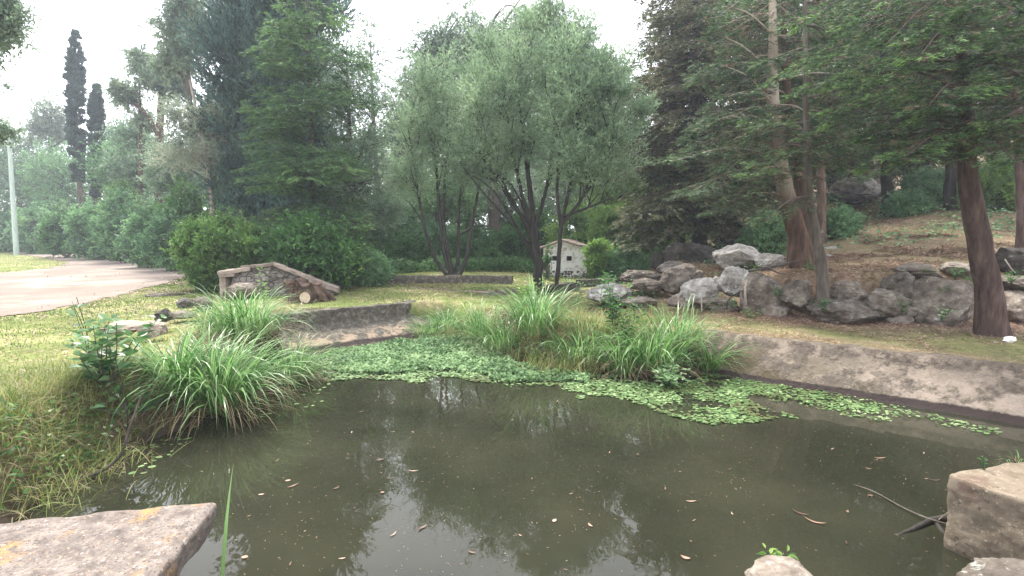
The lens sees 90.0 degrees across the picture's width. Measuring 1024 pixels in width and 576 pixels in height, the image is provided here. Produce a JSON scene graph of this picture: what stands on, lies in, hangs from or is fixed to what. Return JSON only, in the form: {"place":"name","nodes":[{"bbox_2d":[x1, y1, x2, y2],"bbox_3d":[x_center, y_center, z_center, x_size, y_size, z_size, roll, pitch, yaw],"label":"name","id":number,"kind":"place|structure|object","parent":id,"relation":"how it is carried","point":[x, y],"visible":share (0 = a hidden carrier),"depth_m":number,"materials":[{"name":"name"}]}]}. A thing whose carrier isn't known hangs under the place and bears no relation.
{"place":"outdoors","nodes":[
{"label":"outdoors","id":0,"kind":"place"},
{"bbox_2d":[0,252,184,315],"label":"dirt road","id":1,"kind":"structure","parent":0,"point":[17,288],"depth_m":18.60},
{"bbox_2d":[0,0,993,231],"label":"sky","id":2,"kind":"structure","parent":0,"point":[105,27],"materials":[{"name":"white"}]},
{"bbox_2d":[0,141,1023,521],"bbox_3d":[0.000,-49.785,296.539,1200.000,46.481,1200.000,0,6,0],"label":"ground","id":3,"kind":"structure","parent":0,"point":[966,345],"depth_m":10.21,"materials":[{"name":"plant"}]},
{"bbox_2d":[0,0,45,146],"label":"overhanging tree","id":4,"kind":"object","parent":3,"relation":"on","point":[13,25],"visible":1,"depth_m":12.48,"materials":[{"name":"green plant"}]},
{"bbox_2d":[0,116,75,215],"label":"forest tree","id":5,"kind":"object","parent":3,"relation":"on","point":[22,145],"visible":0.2,"depth_m":59.86,"materials":[{"name":"green plant"}]},
{"bbox_2d":[3,194,76,253],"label":"shrub","id":6,"kind":"object","parent":3,"relation":"on","point":[30,218],"visible":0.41,"depth_m":50.44,"materials":[{"name":"green plant"}]},
{"bbox_2d":[13,84,87,193],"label":"pale tree","id":7,"kind":"object","parent":3,"relation":"on","point":[51,123],"visible":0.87,"depth_m":59.66,"materials":[{"name":"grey plant"}]},
{"bbox_2d":[5,137,104,210],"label":"forest tree","id":8,"kind":"object","parent":3,"relation":"on","point":[55,168],"visible":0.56,"depth_m":54.04,"materials":[{"name":"green plant"}]},
{"bbox_2d":[0,392,116,509],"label":"weeds","id":9,"kind":"object","parent":3,"relation":"on","point":[11,450],"visible":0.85,"depth_m":4.88,"materials":[{"name":"green plant"}]},
{"bbox_2d":[32,206,87,257],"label":"shrub","id":10,"kind":"object","parent":3,"relation":"on","point":[53,237],"visible":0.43,"depth_m":40.54,"materials":[{"name":"green plant"}]},
{"bbox_2d":[61,29,87,208],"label":"column cypress","id":11,"kind":"object","parent":3,"relation":"on","point":[74,76],"depth_m":44.38,"materials":[{"name":"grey plant"}]},
{"bbox_2d":[58,194,109,259],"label":"shrub","id":12,"kind":"object","parent":3,"relation":"on","point":[79,222],"visible":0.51,"depth_m":36.93,"materials":[{"name":"green plant"}]},
{"bbox_2d":[71,83,106,205],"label":"column cypress","id":13,"kind":"object","parent":3,"relation":"on","point":[96,111],"depth_m":43.57,"materials":[{"name":"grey plant"}]},
{"bbox_2d":[0,346,197,520],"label":"tangled grass","id":14,"kind":"structure","parent":3,"relation":"on","point":[33,386],"depth_m":5.17,"materials":[{"name":"plant"}]},
{"bbox_2d":[0,503,215,575],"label":"stone slab","id":15,"kind":"structure","parent":3,"relation":"on","point":[162,541],"depth_m":2.67,"materials":[{"name":"stone"}]},
{"bbox_2d":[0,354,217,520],"bbox_3d":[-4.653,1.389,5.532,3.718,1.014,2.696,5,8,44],"label":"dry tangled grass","id":16,"kind":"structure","parent":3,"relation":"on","point":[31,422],"depth_m":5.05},
{"bbox_2d":[72,116,153,202],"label":"forest tree","id":17,"kind":"object","parent":3,"relation":"on","point":[100,176],"visible":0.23,"depth_m":41.85,"materials":[{"name":"green plant"}]},
{"bbox_2d":[64,304,166,390],"bbox_3d":[-4.523,0.699,5.956,1.021,1.060,1.034,-5,8,-43],"label":"fig sapling","id":18,"kind":"object","parent":3,"relation":"on","point":[93,356],"visible":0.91,"depth_m":5.82,"materials":[{"name":"green plant"}]},
{"bbox_2d":[89,186,145,262],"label":"shrub","id":19,"kind":"object","parent":3,"relation":"on","point":[121,201],"visible":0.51,"depth_m":31.98,"materials":[{"name":"green plant"}]},
{"bbox_2d":[79,380,172,419],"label":"fig sapling","id":20,"kind":"object","parent":3,"relation":"on","point":[151,405],"visible":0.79,"depth_m":5.94,"materials":[{"name":"plant"}]},
{"bbox_2d":[89,108,172,211],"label":"forest tree","id":21,"kind":"object","parent":3,"relation":"on","point":[128,168],"visible":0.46,"depth_m":40.06,"materials":[{"name":"green plant"}]},
{"bbox_2d":[109,197,163,267],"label":"shrub","id":22,"kind":"object","parent":3,"relation":"on","point":[135,226],"visible":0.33,"depth_m":27.36,"materials":[{"name":"green plant"}]},
{"bbox_2d":[97,41,199,206],"bbox_3d":[-26.047,-9.741,37.331,7.447,15.897,4.130,0,6,0],"label":"eucalyptus tree","id":23,"kind":"object","parent":3,"relation":"on","point":[125,95],"visible":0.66,"depth_m":36.52,"materials":[{"name":"green plant"}]},
{"bbox_2d":[75,317,249,403],"bbox_3d":[-4.322,0.912,6.524,1.980,1.201,2.029,-3,6,-29],"label":"sedge clump","id":24,"kind":"object","parent":3,"relation":"on","point":[171,367],"visible":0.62,"depth_m":6.41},
{"bbox_2d":[135,200,191,270],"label":"shrub","id":25,"kind":"object","parent":3,"relation":"on","point":[159,231],"visible":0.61,"depth_m":24.30,"materials":[{"name":"green plant"}]},
{"bbox_2d":[124,131,206,208],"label":"forest tree","id":26,"kind":"object","parent":3,"relation":"on","point":[159,186],"visible":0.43,"depth_m":28.66,"materials":[{"name":"green plant"}]},
{"bbox_2d":[137,0,214,211],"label":"eucalyptus tree","id":27,"kind":"object","parent":3,"relation":"on","point":[171,58],"visible":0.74,"depth_m":30.11,"materials":[{"name":"green plant"}]},
{"bbox_2d":[151,172,209,258],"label":"shrub","id":28,"kind":"object","parent":3,"relation":"on","point":[170,201],"visible":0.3,"depth_m":25.47,"materials":[{"name":"green plant"}]},
{"bbox_2d":[141,80,244,222],"bbox_3d":[-14.570,-4.938,23.557,4.499,9.008,3.297,0,6,0],"label":"eucalyptus tree","id":29,"kind":"object","parent":3,"relation":"on","point":[203,143],"visible":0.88,"depth_m":23.17,"materials":[{"name":"green plant"}]},
{"bbox_2d":[81,309,330,446],"bbox_3d":[-3.855,1.180,6.774,3.167,1.727,3.056,0,6,0],"label":"sedge clump","id":30,"kind":"object","parent":3,"relation":"on","point":[230,385],"visible":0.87,"depth_m":6.44,"materials":[{"name":"plant"}]},
{"bbox_2d":[158,205,274,292],"bbox_3d":[-8.856,-1.066,15.746,3.308,3.065,2.823,0,6,0],"label":"round bush","id":31,"kind":"object","parent":3,"relation":"on","point":[206,250],"visible":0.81,"depth_m":15.06,"materials":[{"name":"green plant"}]},
{"bbox_2d":[149,279,321,361],"bbox_3d":[-4.354,0.452,8.522,2.629,1.429,2.594,0,6,0],"label":"sedge clump","id":32,"kind":"object","parent":3,"relation":"on","point":[236,324],"visible":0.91,"depth_m":8.31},
{"bbox_2d":[0,272,532,404],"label":"dry straw","id":33,"kind":"object","parent":3,"relation":"on","point":[189,290],"visible":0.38,"depth_m":12.91,"materials":[{"name":"beige plant"}]},
{"bbox_2d":[171,0,376,229],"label":"dark conifer","id":34,"kind":"object","parent":3,"relation":"on","point":[226,37],"visible":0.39,"depth_m":23.09,"materials":[{"name":"green plant"}]},
{"bbox_2d":[217,262,339,297],"bbox_3d":[-6.519,-0.167,14.444,3.159,1.156,0.861,-1,6,-10],"label":"stone ruin","id":35,"kind":"object","parent":3,"relation":"on","point":[274,275],"visible":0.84,"depth_m":14.24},
{"bbox_2d":[0,252,573,431],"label":"lawn grass","id":36,"kind":"structure","parent":3,"relation":"on","point":[163,299],"depth_m":13.18,"materials":[{"name":"plant"}]},
{"bbox_2d":[245,332,348,393],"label":"sedge clump","id":37,"kind":"object","parent":3,"relation":"on","point":[302,377],"visible":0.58,"depth_m":8.18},
{"bbox_2d":[230,0,386,251],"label":"feathery conifer","id":38,"kind":"object","parent":3,"relation":"on","point":[291,177],"visible":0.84,"depth_m":17.60,"materials":[{"name":"green plant"}]},
{"bbox_2d":[282,277,336,303],"bbox_3d":[-5.338,0.087,13.305,1.182,0.694,1.130,4,7,36],"label":"tree stump","id":39,"kind":"object","parent":3,"relation":"on","point":[300,285],"visible":0.93,"depth_m":12.95,"materials":[{"name":"brown wood"}]},
{"bbox_2d":[252,208,371,287],"bbox_3d":[-6.248,-1.025,15.944,3.502,2.921,2.979,-2,6,-19],"label":"shrub","id":40,"kind":"object","parent":3,"relation":"on","point":[321,247],"visible":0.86,"depth_m":15.23,"materials":[{"name":"green plant"}]},
{"bbox_2d":[200,300,433,353],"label":"pond wall","id":41,"kind":"structure","parent":3,"relation":"on","point":[366,323],"depth_m":11.66,"materials":[{"name":"concrete"}]},
{"bbox_2d":[300,27,414,237],"bbox_3d":[-6.469,-5.456,21.530,4.730,10.475,3.877,0,6,0],"label":"willow tree","id":42,"kind":"object","parent":3,"relation":"on","point":[365,146],"visible":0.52,"depth_m":21.24,"materials":[{"name":"green plant"}]},
{"bbox_2d":[335,243,399,287],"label":"shrub","id":43,"kind":"object","parent":3,"relation":"on","point":[378,269],"visible":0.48,"depth_m":17.14,"materials":[{"name":"green plant"}]},
{"bbox_2d":[349,6,423,196],"bbox_3d":[-7.305,-8.346,29.412,4.602,14.885,3.128,2,6,19],"label":"poplar tree","id":44,"kind":"object","parent":3,"relation":"on","point":[370,42],"visible":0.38,"depth_m":28.84,"materials":[{"name":"green plant"}]},
{"bbox_2d":[0,95,773,239],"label":"wood","id":45,"kind":"object","parent":3,"relation":"on","point":[203,207],"visible":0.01,"depth_m":57.20,"materials":[{"name":"green plant"}]},
{"bbox_2d":[367,188,424,254],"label":"shrub","id":46,"kind":"object","parent":3,"relation":"on","point":[410,224],"visible":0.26,"depth_m":25.74,"materials":[{"name":"green plant"}]},
{"bbox_2d":[379,227,441,271],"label":"shrub","id":47,"kind":"object","parent":3,"relation":"on","point":[408,247],"visible":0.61,"depth_m":24.36,"materials":[{"name":"green plant"}]},
{"bbox_2d":[364,32,509,274],"bbox_3d":[-2.457,-4.559,18.965,5.564,9.437,3.976,0,6,0],"label":"willow tree","id":48,"kind":"object","parent":3,"relation":"on","point":[424,121],"visible":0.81,"depth_m":18.57,"materials":[{"name":"green plant"}]},
{"bbox_2d":[374,0,506,200],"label":"eucalyptus tree","id":49,"kind":"object","parent":3,"relation":"on","point":[437,36],"visible":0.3,"depth_m":28.19,"materials":[{"name":"green plant"}]},
{"bbox_2d":[393,163,489,235],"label":"forest tree","id":50,"kind":"object","parent":3,"relation":"on","point":[430,213],"visible":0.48,"depth_m":29.26,"materials":[{"name":"green plant"}]},
{"bbox_2d":[386,275,512,283],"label":"tank wall","id":51,"kind":"structure","parent":3,"relation":"on","point":[480,279],"depth_m":18.38,"materials":[{"name":"concrete"}]},
{"bbox_2d":[388,254,534,273],"bbox_3d":[-2.654,-1.315,25.337,9.978,1.067,5.607,0,6,0],"label":"nettle patch","id":52,"kind":"object","parent":3,"relation":"on","point":[519,264],"visible":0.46,"depth_m":23.20,"materials":[{"name":"green plant"}]},
{"bbox_2d":[427,294,521,343],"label":"sedge clump","id":53,"kind":"object","parent":3,"relation":"on","point":[477,323],"visible":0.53,"depth_m":11.37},
{"bbox_2d":[448,219,508,267],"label":"shrub","id":54,"kind":"object","parent":3,"relation":"on","point":[481,240],"visible":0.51,"depth_m":25.23,"materials":[{"name":"green plant"}]},
{"bbox_2d":[439,304,528,356],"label":"sedge clump","id":55,"kind":"object","parent":3,"relation":"on","point":[501,340],"visible":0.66,"depth_m":10.28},
{"bbox_2d":[466,165,562,249],"bbox_3d":[-0.100,-5.232,32.422,6.658,8.276,5.742,0,6,0],"label":"forest tree","id":56,"kind":"object","parent":3,"relation":"on","point":[510,208],"visible":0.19,"depth_m":31.85,"materials":[{"name":"green plant"}]},
{"bbox_2d":[487,221,544,262],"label":"shrub","id":57,"kind":"object","parent":3,"relation":"on","point":[517,247],"visible":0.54,"depth_m":26.06,"materials":[{"name":"green plant"}]},
{"bbox_2d":[427,0,621,286],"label":"willow tree","id":58,"kind":"object","parent":3,"relation":"on","point":[479,101],"visible":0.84,"depth_m":17.18,"materials":[{"name":"green plant"}]},
{"bbox_2d":[469,274,598,346],"bbox_3d":[0.534,0.424,10.037,3.030,1.722,2.931,0,6,0],"label":"sedge clump","id":59,"kind":"object","parent":3,"relation":"on","point":[534,305],"visible":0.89,"depth_m":9.86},
{"bbox_2d":[439,0,633,236],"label":"eucalyptus tree","id":60,"kind":"object","parent":3,"relation":"on","point":[494,218],"visible":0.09,"depth_m":28.78,"materials":[{"name":"green plant"}]},
{"bbox_2d":[412,301,670,378],"bbox_3d":[0.736,0.807,10.249,6.278,1.107,4.690,0,6,0],"label":"bank tangle","id":61,"kind":"object","parent":3,"relation":"on","point":[584,320],"visible":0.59,"depth_m":9.53,"materials":[{"name":"green plant"}]},
{"bbox_2d":[540,239,589,277],"bbox_3d":[2.460,-1.314,22.708,2.286,1.737,2.027,1,6,13],"label":"hut","id":62,"kind":"object","parent":3,"relation":"on","point":[572,258],"visible":0.72,"depth_m":21.84,"materials":[{"name":"white paint"}]},
{"bbox_2d":[538,195,605,244],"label":"shrub","id":63,"kind":"object","parent":3,"relation":"on","point":[578,217],"visible":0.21,"depth_m":27.26,"materials":[{"name":"green plant"}]},
{"bbox_2d":[523,313,628,373],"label":"sedge clump","id":64,"kind":"object","parent":3,"relation":"on","point":[560,344],"visible":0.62,"depth_m":9.00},
{"bbox_2d":[517,1,661,297],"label":"willow tree","id":65,"kind":"object","parent":3,"relation":"on","point":[604,78],"visible":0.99,"depth_m":15.43,"materials":[{"name":"green plant"}]},
{"bbox_2d":[579,236,613,278],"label":"shrub","id":66,"kind":"object","parent":3,"relation":"on","point":[594,255],"visible":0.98,"depth_m":20.76,"materials":[{"name":"green plant"}]},
{"bbox_2d":[570,151,648,224],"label":"forest tree","id":67,"kind":"object","parent":3,"relation":"on","point":[610,201],"visible":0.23,"depth_m":28.43,"materials":[{"name":"green plant"}]},
{"bbox_2d":[581,201,642,271],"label":"shrub","id":68,"kind":"object","parent":3,"relation":"on","point":[604,220],"visible":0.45,"depth_m":24.41,"materials":[{"name":"green plant"}]},
{"bbox_2d":[567,310,677,383],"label":"sedge clump","id":69,"kind":"object","parent":3,"relation":"on","point":[620,367],"visible":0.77,"depth_m":8.44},
{"bbox_2d":[598,239,651,277],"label":"shrub","id":70,"kind":"object","parent":3,"relation":"on","point":[620,263],"visible":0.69,"depth_m":20.55,"materials":[{"name":"green plant"}]},
{"bbox_2d":[584,301,738,384],"bbox_3d":[2.453,0.982,8.633,2.649,1.513,2.498,0,6,0],"label":"sedge clump","id":71,"kind":"object","parent":3,"relation":"on","point":[654,355],"visible":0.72,"depth_m":8.42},
{"bbox_2d":[609,7,742,244],"bbox_3d":[7.107,-6.619,22.397,5.805,10.571,6.142,0,6,0],"label":"hill conifer","id":72,"kind":"object","parent":3,"relation":"on","point":[676,173],"visible":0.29,"depth_m":21.81,"materials":[{"name":"green plant"}]},
{"bbox_2d":[659,263,702,294],"bbox_3d":[5.086,-0.258,15.450,1.296,0.996,1.231,0,6,0],"label":"boulder","id":73,"kind":"object","parent":3,"relation":"on","point":[673,279],"visible":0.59,"depth_m":15.07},
{"bbox_2d":[623,292,747,351],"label":"sedge clump","id":74,"kind":"object","parent":3,"relation":"on","point":[682,324],"visible":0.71,"depth_m":8.85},
{"bbox_2d":[627,0,754,242],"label":"hill conifer","id":75,"kind":"object","parent":3,"relation":"on","point":[651,43],"visible":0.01,"depth_m":25.05,"materials":[{"name":"green plant"}]},
{"bbox_2d":[604,0,799,255],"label":"hill conifer","id":76,"kind":"object","parent":3,"relation":"on","point":[695,49],"visible":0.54,"depth_m":19.87,"materials":[{"name":"green plant"}]},
{"bbox_2d":[691,297,738,311],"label":"boulder","id":77,"kind":"object","parent":3,"relation":"on","point":[718,303],"visible":0.69,"depth_m":12.63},
{"bbox_2d":[679,277,719,302],"bbox_3d":[4.911,0.056,13.471,0.959,0.687,0.911,0,6,0],"label":"boulder","id":78,"kind":"object","parent":77,"relation":"on","point":[706,287],"visible":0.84,"depth_m":13.19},
{"bbox_2d":[669,317,762,378],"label":"sedge clump","id":79,"kind":"object","parent":3,"relation":"on","point":[709,362],"visible":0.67,"depth_m":8.62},
{"bbox_2d":[655,0,777,248],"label":"hill conifer","id":80,"kind":"object","parent":3,"relation":"on","point":[693,27],"visible":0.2,"depth_m":19.45,"materials":[{"name":"green plant"}]},
{"bbox_2d":[712,243,760,269],"bbox_3d":[7.182,-0.944,16.186,1.653,0.939,1.571,0,6,0],"label":"boulder","id":81,"kind":"object","parent":3,"relation":"on","point":[737,255],"visible":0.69,"depth_m":15.77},
{"bbox_2d":[656,0,845,244],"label":"hill conifer","id":82,"kind":"object","parent":3,"relation":"on","point":[768,189],"visible":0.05,"depth_m":20.52,"materials":[{"name":"green plant"}]},
{"bbox_2d":[739,272,782,313],"bbox_3d":[5.961,0.205,12.280,0.924,1.142,0.878,0,6,0],"label":"boulder","id":83,"kind":"object","parent":3,"relation":"on","point":[760,295],"visible":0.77,"depth_m":12.07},
{"bbox_2d":[736,207,786,255],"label":"shrub","id":84,"kind":"object","parent":3,"relation":"on","point":[763,237],"visible":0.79,"depth_m":17.60,"materials":[{"name":"green plant"}]},
{"bbox_2d":[648,0,887,269],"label":"hill conifer","id":85,"kind":"object","parent":3,"relation":"on","point":[797,234],"visible":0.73,"depth_m":12.84,"materials":[{"name":"green plant"}]},
{"bbox_2d":[745,555,812,575],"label":"boulder","id":86,"kind":"object","parent":3,"relation":"on","point":[770,565],"visible":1,"depth_m":2.53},
{"bbox_2d":[710,0,863,265],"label":"hill conifer","id":87,"kind":"object","parent":3,"relation":"on","point":[799,184],"visible":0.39,"depth_m":13.42,"materials":[{"name":"green plant"}]},
{"bbox_2d":[559,201,1023,360],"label":"leaf litter","id":88,"kind":"object","parent":3,"relation":"on","point":[881,267],"visible":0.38,"depth_m":12.45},
{"bbox_2d":[779,279,810,309],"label":"boulder","id":89,"kind":"object","parent":3,"relation":"on","point":[794,294],"visible":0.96,"depth_m":11.62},
{"bbox_2d":[730,0,883,319],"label":"hill conifer","id":90,"kind":"object","parent":3,"relation":"on","point":[822,281],"visible":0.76,"depth_m":10.86,"materials":[{"name":"green plant"}]},
{"bbox_2d":[740,0,901,242],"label":"hill conifer","id":91,"kind":"object","parent":3,"relation":"on","point":[821,195],"visible":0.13,"depth_m":18.63,"materials":[{"name":"green plant"}]},
{"bbox_2d":[646,195,1015,277],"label":"slope herbs","id":92,"kind":"object","parent":3,"relation":"on","point":[945,229],"visible":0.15,"depth_m":18.21,"materials":[{"name":"green plant"}]},
{"bbox_2d":[806,298,884,323],"bbox_3d":[7.308,0.537,11.207,1.612,0.619,1.531,0,6,0],"label":"boulder","id":93,"kind":"object","parent":3,"relation":"on","point":[849,311],"visible":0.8,"depth_m":10.79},
{"bbox_2d":[826,200,866,239],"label":"shrub","id":94,"kind":"object","parent":3,"relation":"on","point":[841,219],"visible":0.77,"depth_m":18.90,"materials":[{"name":"green plant"}]},
{"bbox_2d":[828,177,880,202],"bbox_3d":[17.918,-5.104,26.627,2.500,1.324,2.375,0,6,0],"label":"boulder","id":95,"kind":"object","parent":3,"relation":"on","point":[870,189],"visible":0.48,"depth_m":25.78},
{"bbox_2d":[700,329,1023,425],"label":"pond wall","id":96,"kind":"structure","parent":3,"relation":"on","point":[971,387],"depth_m":7.44,"materials":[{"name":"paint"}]},
{"bbox_2d":[738,0,1023,337],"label":"hill conifer","id":97,"kind":"object","parent":3,"relation":"on","point":[990,316],"visible":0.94,"depth_m":8.39,"materials":[{"name":"green plant"}]},
{"bbox_2d":[863,288,911,317],"bbox_3d":[8.099,0.338,11.188,0.911,0.693,0.865,0,6,0],"label":"boulder","id":98,"kind":"object","parent":3,"relation":"on","point":[884,301],"visible":0.75,"depth_m":10.89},
{"bbox_2d":[799,0,998,216],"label":"hill conifer","id":99,"kind":"object","parent":3,"relation":"on","point":[886,182],"visible":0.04,"depth_m":23.42,"materials":[{"name":"green plant"}]},
{"bbox_2d":[877,184,937,218],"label":"shrub","id":100,"kind":"object","parent":3,"relation":"on","point":[894,205],"visible":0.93,"depth_m":22.42,"materials":[{"name":"green plant"}]},
{"bbox_2d":[852,0,1023,167],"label":"hill conifer","id":101,"kind":"object","parent":3,"relation":"on","point":[987,115],"visible":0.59,"depth_m":8.10,"materials":[{"name":"green plant"}]},
{"bbox_2d":[853,0,1023,210],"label":"hill conifer","id":102,"kind":"object","parent":3,"relation":"on","point":[949,190],"visible":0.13,"depth_m":21.54,"materials":[{"name":"green plant"}]},
{"bbox_2d":[910,276,973,326],"bbox_3d":[9.234,0.320,10.985,1.422,1.118,1.351,0,6,0],"label":"boulder","id":103,"kind":"object","parent":3,"relation":"on","point":[930,293],"visible":0.69,"depth_m":10.72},
{"bbox_2d":[931,3,1023,248],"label":"hill conifer","id":104,"kind":"object","parent":3,"relation":"on","point":[1019,199],"visible":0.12,"depth_m":14.77,"materials":[{"name":"green plant"}]},
{"bbox_2d":[951,150,1015,210],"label":"shrub","id":105,"kind":"object","parent":3,"relation":"on","point":[997,182],"visible":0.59,"depth_m":20.22,"materials":[{"name":"green plant"}]},
{"bbox_2d":[956,557,1023,575],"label":"boulder","id":106,"kind":"object","parent":3,"relation":"on","point":[992,566],"visible":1,"depth_m":2.82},
{"bbox_2d":[12,331,1023,575],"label":"pond water","id":107,"kind":"structure","parent":0,"point":[541,425],"depth_m":4.85,"materials":[{"name":"liquid"}]},
{"bbox_2d":[304,329,592,383],"bbox_3d":[-1.615,1.325,9.299,4.094,0.118,5.371,-4,7,-34],"label":"pennywort mat","id":108,"kind":"object","parent":107,"relation":"on","point":[379,357],"visible":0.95,"depth_m":9.33,"materials":[{"name":"plant"}]},
{"bbox_2d":[303,336,879,424],"bbox_3d":[0.448,1.446,8.512,9.192,0.036,4.900,4,7,37],"label":"water weed","id":109,"kind":"object","parent":107,"relation":"on","point":[731,416],"visible":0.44,"depth_m":7.67,"materials":[{"name":"green plant"}]},
{"bbox_2d":[749,382,1000,433],"bbox_3d":[4.461,1.585,7.116,1.406,0.035,3.208,-3,6,-30],"label":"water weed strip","id":110,"kind":"object","parent":107,"relation":"on","point":[854,410],"visible":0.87,"depth_m":6.81,"materials":[{"name":"green plant"}]},
{"bbox_2d":[942,462,1023,560],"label":"stone block","id":111,"kind":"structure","parent":107,"relation":"in","point":[984,513],"depth_m":3.62,"materials":[{"name":"stone"}]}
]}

